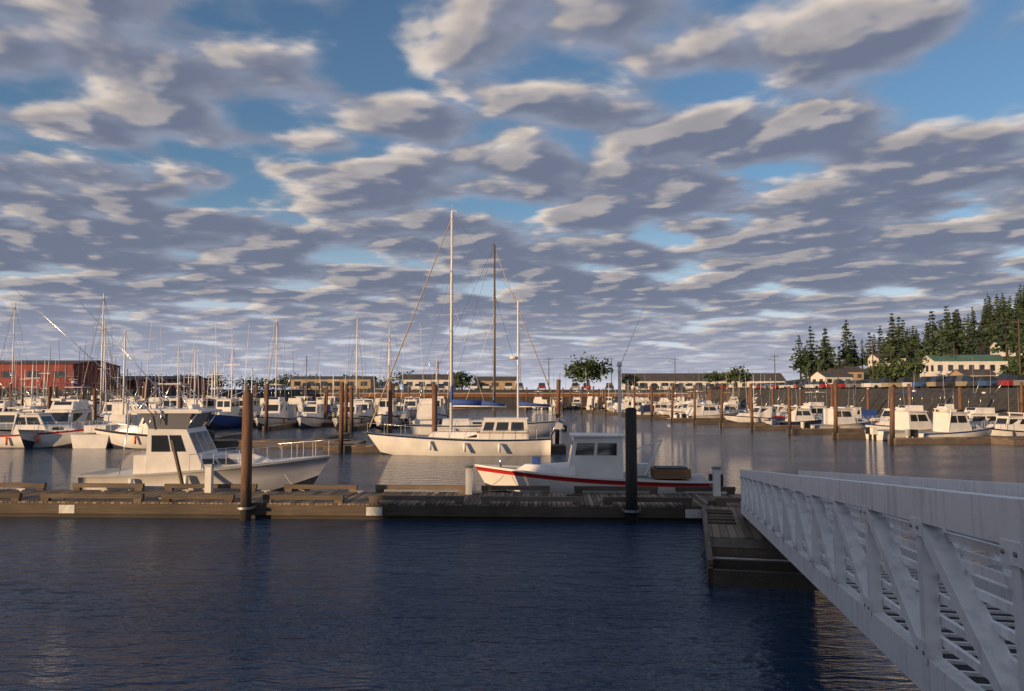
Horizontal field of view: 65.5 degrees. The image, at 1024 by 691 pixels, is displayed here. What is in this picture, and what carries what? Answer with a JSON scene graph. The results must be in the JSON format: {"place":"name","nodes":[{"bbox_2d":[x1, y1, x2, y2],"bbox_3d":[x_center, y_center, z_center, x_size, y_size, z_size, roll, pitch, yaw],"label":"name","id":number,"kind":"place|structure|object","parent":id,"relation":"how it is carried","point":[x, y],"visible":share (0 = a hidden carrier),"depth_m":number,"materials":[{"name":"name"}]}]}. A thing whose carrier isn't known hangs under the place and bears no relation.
{"place":"outdoors","nodes":[
{"label":"outdoors","id":0,"kind":"place"},
{"bbox_2d":[0,407,1023,690],"bbox_3d":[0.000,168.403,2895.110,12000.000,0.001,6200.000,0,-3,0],"label":"water","id":1,"kind":"structure","parent":0,"point":[98,603],"depth_m":15.66,"materials":[{"name":"blue liquid"}]},
{"bbox_2d":[0,361,17,411],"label":"boat","id":2,"kind":"object","parent":1,"relation":"on","point":[4,405],"visible":0.34,"depth_m":87.77,"materials":[{"name":"white paint"}]},
{"bbox_2d":[0,304,31,405],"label":"sailboat","id":3,"kind":"object","parent":1,"relation":"on","point":[17,403],"visible":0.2,"depth_m":120.22,"materials":[{"name":"white paint"}]},
{"bbox_2d":[0,358,44,433],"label":"boat","id":4,"kind":"object","parent":1,"relation":"on","point":[6,421],"visible":0.34,"depth_m":59.86,"materials":[{"name":"white paint"}]},
{"bbox_2d":[14,354,35,401],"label":"boat","id":5,"kind":"object","parent":1,"relation":"on","point":[17,399],"visible":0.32,"depth_m":145.82,"materials":[{"name":"white paint"}]},
{"bbox_2d":[15,374,46,411],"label":"boat","id":6,"kind":"object","parent":1,"relation":"on","point":[42,406],"visible":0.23,"depth_m":87.14,"materials":[{"name":"white paint"}]},
{"bbox_2d":[13,343,50,410],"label":"boat","id":7,"kind":"object","parent":1,"relation":"on","point":[28,401],"visible":0.29,"depth_m":93.13,"materials":[{"name":"white paint"}]},
{"bbox_2d":[29,350,56,397],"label":"boat","id":8,"kind":"object","parent":1,"relation":"on","point":[44,380],"visible":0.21,"depth_m":120.99,"materials":[{"name":"white paint"}]},
{"bbox_2d":[0,375,96,447],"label":"boat","id":9,"kind":"object","parent":1,"relation":"on","point":[53,435],"visible":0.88,"depth_m":56.12,"materials":[{"name":"white paint"}]},
{"bbox_2d":[18,341,92,447],"bbox_3d":[-33.856,3.650,59.975,3.327,8.512,10.891,0,-3,0],"label":"boat","id":10,"kind":"object","parent":1,"relation":"on","point":[68,412],"visible":0.56,"depth_m":59.69,"materials":[{"name":"white paint"}]},
{"bbox_2d":[39,347,86,404],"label":"boat","id":11,"kind":"object","parent":1,"relation":"on","point":[57,399],"visible":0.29,"depth_m":92.00,"materials":[{"name":"white paint"}]},
{"bbox_2d":[58,340,86,399],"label":"boat","id":12,"kind":"object","parent":1,"relation":"on","point":[61,396],"visible":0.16,"depth_m":120.55,"materials":[{"name":"white paint"}]},
{"bbox_2d":[64,368,82,399],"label":"boat","id":13,"kind":"object","parent":1,"relation":"on","point":[78,397],"visible":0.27,"depth_m":146.66,"materials":[{"name":"white paint"}]},
{"bbox_2d":[66,379,97,415],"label":"boat","id":14,"kind":"object","parent":1,"relation":"on","point":[89,406],"visible":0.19,"depth_m":88.44,"materials":[{"name":"white paint"}]},
{"bbox_2d":[84,356,107,406],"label":"boat","id":15,"kind":"object","parent":1,"relation":"on","point":[98,402],"visible":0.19,"depth_m":146.53,"materials":[{"name":"white paint"}]},
{"bbox_2d":[79,294,121,416],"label":"sailboat","id":16,"kind":"object","parent":1,"relation":"on","point":[101,395],"visible":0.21,"depth_m":92.12,"materials":[{"name":"white paint"}]},
{"bbox_2d":[85,318,118,411],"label":"sailboat","id":17,"kind":"object","parent":1,"relation":"on","point":[104,345],"visible":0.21,"depth_m":121.63,"materials":[{"name":"white paint"}]},
{"bbox_2d":[71,320,151,447],"bbox_3d":[-29.496,3.012,60.957,3.596,9.896,10.626,0,-3,-1],"label":"boat","id":18,"kind":"object","parent":1,"relation":"on","point":[91,438],"visible":0.56,"depth_m":59.05,"materials":[{"name":"white paint"}]},
{"bbox_2d":[92,371,144,423],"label":"boat","id":19,"kind":"object","parent":1,"relation":"on","point":[109,412],"visible":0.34,"depth_m":87.05,"materials":[{"name":"white paint"}]},
{"bbox_2d":[107,355,129,398],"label":"boat","id":20,"kind":"object","parent":1,"relation":"on","point":[117,383],"visible":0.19,"depth_m":145.93,"materials":[{"name":"white paint"}]},
{"bbox_2d":[98,363,141,412],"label":"boat","id":21,"kind":"object","parent":1,"relation":"on","point":[130,397],"visible":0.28,"depth_m":120.25,"materials":[{"name":"white paint"}]},
{"bbox_2d":[137,374,162,403],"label":"boat","id":22,"kind":"object","parent":1,"relation":"on","point":[151,399],"visible":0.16,"depth_m":119.25,"materials":[{"name":"white paint"}]},
{"bbox_2d":[94,345,214,448],"bbox_3d":[-25.191,3.759,56.080,8.481,7.852,2.589,0,-3,1],"label":"boat","id":23,"kind":"object","parent":1,"relation":"on","point":[136,436],"visible":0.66,"depth_m":55.23,"materials":[{"name":"white paint"}]},
{"bbox_2d":[15,289,330,490],"bbox_3d":[-12.264,2.181,30.301,10.741,8.181,4.719,0,-3,-2],"label":"sport fisher","id":24,"kind":"object","parent":1,"relation":"on","point":[154,465],"visible":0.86,"depth_m":29.16,"materials":[{"name":"white paint"}]},
{"bbox_2d":[159,328,194,407],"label":"boat","id":25,"kind":"object","parent":1,"relation":"on","point":[173,401],"visible":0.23,"depth_m":92.12,"materials":[{"name":"white paint"}]},
{"bbox_2d":[179,365,196,397],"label":"boat","id":26,"kind":"object","parent":1,"relation":"on","point":[188,377],"visible":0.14,"depth_m":145.73,"materials":[{"name":"white paint"}]},
{"bbox_2d":[176,346,210,407],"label":"boat","id":27,"kind":"object","parent":1,"relation":"on","point":[194,400],"visible":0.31,"depth_m":88.30,"materials":[{"name":"white paint"}]},
{"bbox_2d":[203,342,225,397],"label":"boat","id":28,"kind":"object","parent":1,"relation":"on","point":[212,396],"visible":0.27,"depth_m":120.48,"materials":[{"name":"blue paint"}]},
{"bbox_2d":[196,330,233,422],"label":"boat","id":29,"kind":"object","parent":1,"relation":"on","point":[211,403],"visible":0.3,"depth_m":92.21,"materials":[{"name":"blue paint"}]},
{"bbox_2d":[209,323,249,428],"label":"boat","id":30,"kind":"object","parent":1,"relation":"on","point":[228,416],"visible":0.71,"depth_m":85.56,"materials":[{"name":"blue paint"}]},
{"bbox_2d":[237,393,256,520],"bbox_3d":[-8.226,3.942,24.794,0.540,4.940,0.775,0,-3,0],"label":"pile","id":31,"kind":"object","parent":1,"relation":"in","point":[244,507],"visible":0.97,"depth_m":24.58,"materials":[{"name":"brown wood"}]},
{"bbox_2d":[230,321,274,421],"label":"boat","id":32,"kind":"object","parent":1,"relation":"on","point":[257,407],"visible":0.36,"depth_m":91.86,"materials":[{"name":"white paint"}]},
{"bbox_2d":[254,364,294,428],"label":"boat","id":33,"kind":"object","parent":1,"relation":"on","point":[278,411],"visible":0.76,"depth_m":87.52,"materials":[{"name":"white paint"}]},
{"bbox_2d":[267,319,286,397],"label":"sailboat","id":34,"kind":"object","parent":1,"relation":"on","point":[276,367],"visible":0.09,"depth_m":123.46,"materials":[{"name":"white paint"}]},
{"bbox_2d":[286,403,301,422],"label":"boat","id":35,"kind":"object","parent":1,"relation":"on","point":[292,411],"visible":0.41,"depth_m":91.35,"materials":[{"name":"white paint"}]},
{"bbox_2d":[287,387,303,412],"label":"boat","id":36,"kind":"object","parent":1,"relation":"on","point":[299,401],"visible":0.3,"depth_m":118.22,"materials":[{"name":"white paint"}]},
{"bbox_2d":[293,356,318,403],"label":"boat","id":37,"kind":"object","parent":1,"relation":"on","point":[308,398],"visible":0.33,"depth_m":124.06,"materials":[{"name":"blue paint"}]},
{"bbox_2d":[296,377,329,427],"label":"boat","id":38,"kind":"object","parent":1,"relation":"on","point":[312,416],"visible":0.94,"depth_m":87.35,"materials":[{"name":"white paint"}]},
{"bbox_2d":[316,396,336,415],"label":"boat","id":39,"kind":"object","parent":1,"relation":"on","point":[330,406],"visible":0.41,"depth_m":118.49,"materials":[{"name":"blue paint"}]},
{"bbox_2d":[318,355,347,410],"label":"boat","id":40,"kind":"object","parent":1,"relation":"on","point":[336,400],"visible":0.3,"depth_m":123.15,"materials":[{"name":"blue paint"}]},
{"bbox_2d":[332,377,371,428],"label":"boat","id":41,"kind":"object","parent":1,"relation":"on","point":[357,413],"visible":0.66,"depth_m":86.63,"materials":[{"name":"white paint"}]},
{"bbox_2d":[337,312,366,412],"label":"sailboat","id":42,"kind":"object","parent":1,"relation":"on","point":[355,395],"visible":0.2,"depth_m":121.38,"materials":[{"name":"white paint"}]},
{"bbox_2d":[353,378,374,422],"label":"boat","id":43,"kind":"object","parent":1,"relation":"on","point":[368,410],"visible":0.36,"depth_m":91.35,"materials":[{"name":"white paint"}]},
{"bbox_2d":[0,483,740,521],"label":"dock","id":44,"kind":"object","parent":1,"relation":"on","point":[290,503],"visible":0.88,"depth_m":25.00,"materials":[{"name":"brown wood"}]},
{"bbox_2d":[17,440,721,503],"bbox_3d":[-20.068,4.178,27.282,54.090,1.779,2.767,0,-3,3],"label":"dock clutter","id":45,"kind":"object","parent":44,"relation":"on","point":[209,477],"visible":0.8,"depth_m":27.04,"materials":[{"name":"white plastic"}]},
{"bbox_2d":[35,473,724,492],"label":"mooring lines","id":46,"kind":"object","parent":44,"relation":"on","point":[288,480],"visible":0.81,"depth_m":28.11,"materials":[{"name":"beige fabric"}]},
{"bbox_2d":[59,505,701,517],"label":"dock plates","id":47,"kind":"object","parent":44,"relation":"attached to","point":[689,513],"visible":0.91,"depth_m":24.66,"materials":[{"name":"painted metal"}]},
{"bbox_2d":[374,368,387,414],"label":"boat","id":48,"kind":"object","parent":1,"relation":"on","point":[376,401],"visible":0.15,"depth_m":118.52,"materials":[{"name":"blue paint"}]},
{"bbox_2d":[376,317,398,404],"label":"sailboat","id":49,"kind":"object","parent":1,"relation":"on","point":[389,346],"visible":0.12,"depth_m":125.59,"materials":[{"name":"white paint"}]},
{"bbox_2d":[372,341,404,428],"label":"boat","id":50,"kind":"object","parent":1,"relation":"on","point":[381,417],"visible":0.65,"depth_m":85.80,"materials":[{"name":"white paint"}]},
{"bbox_2d":[391,378,412,421],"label":"boat","id":51,"kind":"object","parent":1,"relation":"on","point":[405,408],"visible":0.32,"depth_m":91.64,"materials":[{"name":"blue paint"}]},
{"bbox_2d":[403,388,420,417],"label":"boat","id":52,"kind":"object","parent":1,"relation":"on","point":[410,403],"visible":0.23,"depth_m":118.33,"materials":[{"name":"white paint"}]},
{"bbox_2d":[412,389,440,423],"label":"boat","id":53,"kind":"object","parent":1,"relation":"on","point":[424,412],"visible":0.69,"depth_m":86.74,"materials":[{"name":"white paint"}]},
{"bbox_2d":[420,330,449,423],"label":"boat","id":54,"kind":"object","parent":1,"relation":"on","point":[441,413],"visible":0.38,"depth_m":91.29,"materials":[{"name":"white paint"}]},
{"bbox_2d":[429,367,448,414],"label":"boat","id":55,"kind":"object","parent":1,"relation":"on","point":[445,409],"visible":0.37,"depth_m":118.45,"materials":[{"name":"blue paint"}]},
{"bbox_2d":[363,211,566,455],"bbox_3d":[-2.975,-0.676,50.720,12.850,16.900,3.856,0,-3,0],"label":"ketch","id":56,"kind":"object","parent":1,"relation":"on","point":[500,436],"visible":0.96,"depth_m":49.33,"materials":[{"name":"white paint"}]},
{"bbox_2d":[398,244,565,436],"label":"sailboat","id":57,"kind":"object","parent":1,"relation":"in","point":[466,423],"visible":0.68,"depth_m":69.89,"materials":[{"name":"white paint"}]},
{"bbox_2d":[0,379,1023,452],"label":"piles","id":58,"kind":"object","parent":1,"relation":"in","point":[343,415],"visible":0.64,"depth_m":79.21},
{"bbox_2d":[532,382,544,409],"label":"boat","id":59,"kind":"object","parent":1,"relation":"on","point":[538,400],"visible":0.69,"depth_m":172.65,"materials":[{"name":"white paint"}]},
{"bbox_2d":[549,397,561,409],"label":"boat","id":60,"kind":"object","parent":1,"relation":"on","point":[552,404],"visible":0.63,"depth_m":172.04,"materials":[{"name":"white paint"}]},
{"bbox_2d":[571,391,580,406],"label":"boat","id":61,"kind":"object","parent":1,"relation":"on","point":[578,400],"visible":0.69,"depth_m":178.06,"materials":[{"name":"white paint"}]},
{"bbox_2d":[586,394,595,409],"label":"boat","id":62,"kind":"object","parent":1,"relation":"on","point":[589,405],"visible":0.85,"depth_m":172.04,"materials":[{"name":"white paint"}]},
{"bbox_2d":[585,371,601,408],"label":"boat","id":63,"kind":"object","parent":1,"relation":"on","point":[596,401],"visible":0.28,"depth_m":177.21,"materials":[{"name":"white paint"}]},
{"bbox_2d":[475,308,722,493],"bbox_3d":[3.074,2.392,29.085,8.898,7.522,2.646,0,-3,3],"label":"work boat","id":64,"kind":"object","parent":1,"relation":"on","point":[595,459],"visible":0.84,"depth_m":28.17,"materials":[{"name":"white paint"}]},
{"bbox_2d":[601,371,616,408],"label":"boat","id":65,"kind":"object","parent":1,"relation":"on","point":[608,399],"visible":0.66,"depth_m":171.85,"materials":[{"name":"blue paint"}]},
{"bbox_2d":[205,406,1023,452],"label":"docks","id":66,"kind":"object","parent":1,"relation":"on","point":[331,444],"visible":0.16,"depth_m":60.55,"materials":[{"name":"brown wood"}]},
{"bbox_2d":[609,384,631,411],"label":"boat","id":67,"kind":"object","parent":1,"relation":"on","point":[626,404],"visible":0.23,"depth_m":138.06,"materials":[{"name":"white paint"}]},
{"bbox_2d":[607,376,633,410],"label":"boat","id":68,"kind":"object","parent":1,"relation":"on","point":[623,398],"visible":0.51,"depth_m":146.14,"materials":[{"name":"blue paint"}]},
{"bbox_2d":[621,407,640,524],"bbox_3d":[3.609,4.133,24.184,0.570,4.490,0.805,0,-3,0],"label":"pile","id":69,"kind":"object","parent":1,"relation":"in","point":[632,511],"visible":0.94,"depth_m":23.96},
{"bbox_2d":[621,378,642,411],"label":"boat","id":70,"kind":"object","parent":1,"relation":"on","point":[638,402],"visible":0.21,"depth_m":134.81,"materials":[{"name":"blue paint"}]},
{"bbox_2d":[637,397,667,414],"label":"boat","id":71,"kind":"object","parent":1,"relation":"on","point":[644,409],"visible":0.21,"depth_m":123.44,"materials":[{"name":"white paint"}]},
{"bbox_2d":[657,384,685,413],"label":"boat","id":72,"kind":"object","parent":1,"relation":"on","point":[679,404],"visible":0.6,"depth_m":120.62,"materials":[{"name":"white paint"}]},
{"bbox_2d":[672,373,688,400],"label":"boat","id":73,"kind":"object","parent":1,"relation":"on","point":[680,397],"visible":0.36,"depth_m":174.78,"materials":[{"name":"white paint"}]},
{"bbox_2d":[662,375,705,415],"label":"boat","id":74,"kind":"object","parent":1,"relation":"on","point":[684,408],"visible":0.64,"depth_m":116.82,"materials":[{"name":"white paint"}]},
{"bbox_2d":[696,388,718,408],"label":"boat","id":75,"kind":"object","parent":1,"relation":"on","point":[708,402],"visible":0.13,"depth_m":117.79,"materials":[{"name":"blue paint"}]},
{"bbox_2d":[680,386,739,417],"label":"boat","id":76,"kind":"object","parent":1,"relation":"on","point":[707,411],"visible":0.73,"depth_m":105.25,"materials":[{"name":"white paint"}]},
{"bbox_2d":[719,404,746,412],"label":"boat","id":77,"kind":"object","parent":1,"relation":"on","point":[728,407],"visible":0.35,"depth_m":110.45,"materials":[{"name":"white paint"}]},
{"bbox_2d":[718,378,747,410],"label":"boat","id":78,"kind":"object","parent":1,"relation":"on","point":[731,403],"visible":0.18,"depth_m":114.61,"materials":[{"name":"white paint"}]},
{"bbox_2d":[724,390,776,421],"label":"boat","id":79,"kind":"object","parent":1,"relation":"on","point":[762,413],"visible":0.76,"depth_m":94.75,"materials":[{"name":"white paint"}]},
{"bbox_2d":[745,376,760,407],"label":"boat","id":80,"kind":"object","parent":1,"relation":"on","point":[754,398],"visible":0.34,"depth_m":168.33,"materials":[{"name":"white paint"}]},
{"bbox_2d":[702,500,819,590],"bbox_3d":[6.165,4.904,19.900,2.664,0.815,9.000,-1,-3,13],"label":"floating dock","id":81,"kind":"object","parent":1,"relation":"on","point":[741,550],"visible":0.68,"depth_m":17.58,"materials":[{"name":"brown wood"}]},
{"bbox_2d":[740,469,1023,690],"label":"gangway","id":82,"kind":"object","parent":81,"relation":"on","point":[932,606],"visible":1,"depth_m":5.46,"materials":[{"name":"metal"}]},
{"bbox_2d":[774,381,795,415],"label":"boat","id":83,"kind":"object","parent":1,"relation":"on","point":[780,409],"visible":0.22,"depth_m":99.83,"materials":[{"name":"white paint"}]},
{"bbox_2d":[771,379,821,424],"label":"boat","id":84,"kind":"object","parent":1,"relation":"on","point":[799,416],"visible":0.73,"depth_m":83.89,"materials":[{"name":"white paint"}]},
{"bbox_2d":[772,391,826,420],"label":"boat","id":85,"kind":"object","parent":1,"relation":"on","point":[779,418],"visible":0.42,"depth_m":92.58,"materials":[{"name":"white paint"}]},
{"bbox_2d":[782,372,823,420],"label":"boat","id":86,"kind":"object","parent":1,"relation":"on","point":[815,409],"visible":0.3,"depth_m":88.50,"materials":[{"name":"white paint"}]},
{"bbox_2d":[801,378,881,427],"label":"boat","id":87,"kind":"object","parent":1,"relation":"on","point":[846,419],"visible":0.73,"depth_m":76.43,"materials":[{"name":"white paint"}]},
{"bbox_2d":[814,377,877,419],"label":"boat","id":88,"kind":"object","parent":1,"relation":"on","point":[856,411],"visible":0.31,"depth_m":85.33,"materials":[{"name":"white paint"}]},
{"bbox_2d":[857,388,896,424],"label":"boat","id":89,"kind":"object","parent":1,"relation":"on","point":[886,414],"visible":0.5,"depth_m":78.26,"materials":[{"name":"white paint"}]},
{"bbox_2d":[861,366,922,429],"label":"boat","id":90,"kind":"object","parent":1,"relation":"on","point":[880,425],"visible":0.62,"depth_m":69.69,"materials":[{"name":"white paint"}]},
{"bbox_2d":[865,393,931,439],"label":"boat","id":91,"kind":"object","parent":1,"relation":"on","point":[919,421],"visible":0.43,"depth_m":65.28,"materials":[{"name":"white paint"}]},
{"bbox_2d":[930,367,957,422],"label":"boat","id":92,"kind":"object","parent":1,"relation":"on","point":[950,406],"visible":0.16,"depth_m":70.97,"materials":[{"name":"blue paint"}]},
{"bbox_2d":[905,372,995,437],"bbox_3d":[34.740,4.707,62.894,7.940,6.583,2.424,1,-3,-12],"label":"boat","id":93,"kind":"object","parent":1,"relation":"on","point":[951,424],"visible":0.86,"depth_m":62.02,"materials":[{"name":"white paint"}]},
{"bbox_2d":[930,361,1015,426],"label":"boat","id":94,"kind":"object","parent":1,"relation":"on","point":[979,413],"visible":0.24,"depth_m":66.95,"materials":[{"name":"white paint"}]},
{"bbox_2d":[972,399,1023,435],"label":"boat","id":95,"kind":"object","parent":1,"relation":"on","point":[1009,425],"visible":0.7,"depth_m":63.40,"materials":[{"name":"white paint"}]},
{"bbox_2d":[0,0,1023,389],"label":"sky","id":96,"kind":"structure","parent":0,"point":[747,176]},
{"bbox_2d":[1,388,1023,418],"bbox_3d":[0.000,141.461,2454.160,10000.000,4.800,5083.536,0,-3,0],"label":"breakwater","id":97,"kind":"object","parent":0,"point":[879,402],"depth_m":146.50,"materials":[{"name":"grey stone"}]},
{"bbox_2d":[120,370,474,389],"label":"tree line","id":98,"kind":"object","parent":97,"relation":"on","point":[262,383],"visible":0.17,"depth_m":561.06,"materials":[{"name":"green plant"}]},
{"bbox_2d":[309,393,692,396],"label":"sea wall","id":99,"kind":"structure","parent":97,"relation":"on","point":[487,394],"depth_m":203.85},
{"bbox_2d":[0,342,1023,389],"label":"buildings","id":100,"kind":"structure","parent":97,"relation":"on","point":[964,365],"depth_m":227.28,"materials":[{"name":"grey"}]},
{"bbox_2d":[299,374,1023,389],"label":"parked cars","id":101,"kind":"object","parent":97,"relation":"on","point":[1010,381],"visible":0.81,"depth_m":134.50,"materials":[{"name":"grey paint"}]},
{"bbox_2d":[431,319,1023,389],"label":"utility poles","id":102,"kind":"object","parent":97,"relation":"on","point":[1018,329],"visible":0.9,"depth_m":214.49,"materials":[{"name":"brown wood"}]},
{"bbox_2d":[453,337,1023,389],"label":"deciduous trees","id":103,"kind":"object","parent":97,"relation":"on","point":[882,369],"visible":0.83,"depth_m":251.40,"materials":[{"name":"green plant"}]},
{"bbox_2d":[687,326,1023,389],"bbox_3d":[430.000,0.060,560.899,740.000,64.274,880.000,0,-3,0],"label":"hill terrain","id":104,"kind":"structure","parent":0,"point":[866,379],"depth_m":311.13,"materials":[{"name":"green plant"}]},
{"bbox_2d":[789,284,1023,378],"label":"evergreen trees","id":105,"kind":"object","parent":104,"relation":"on","point":[805,363],"visible":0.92,"depth_m":348.37,"materials":[{"name":"green plant"}]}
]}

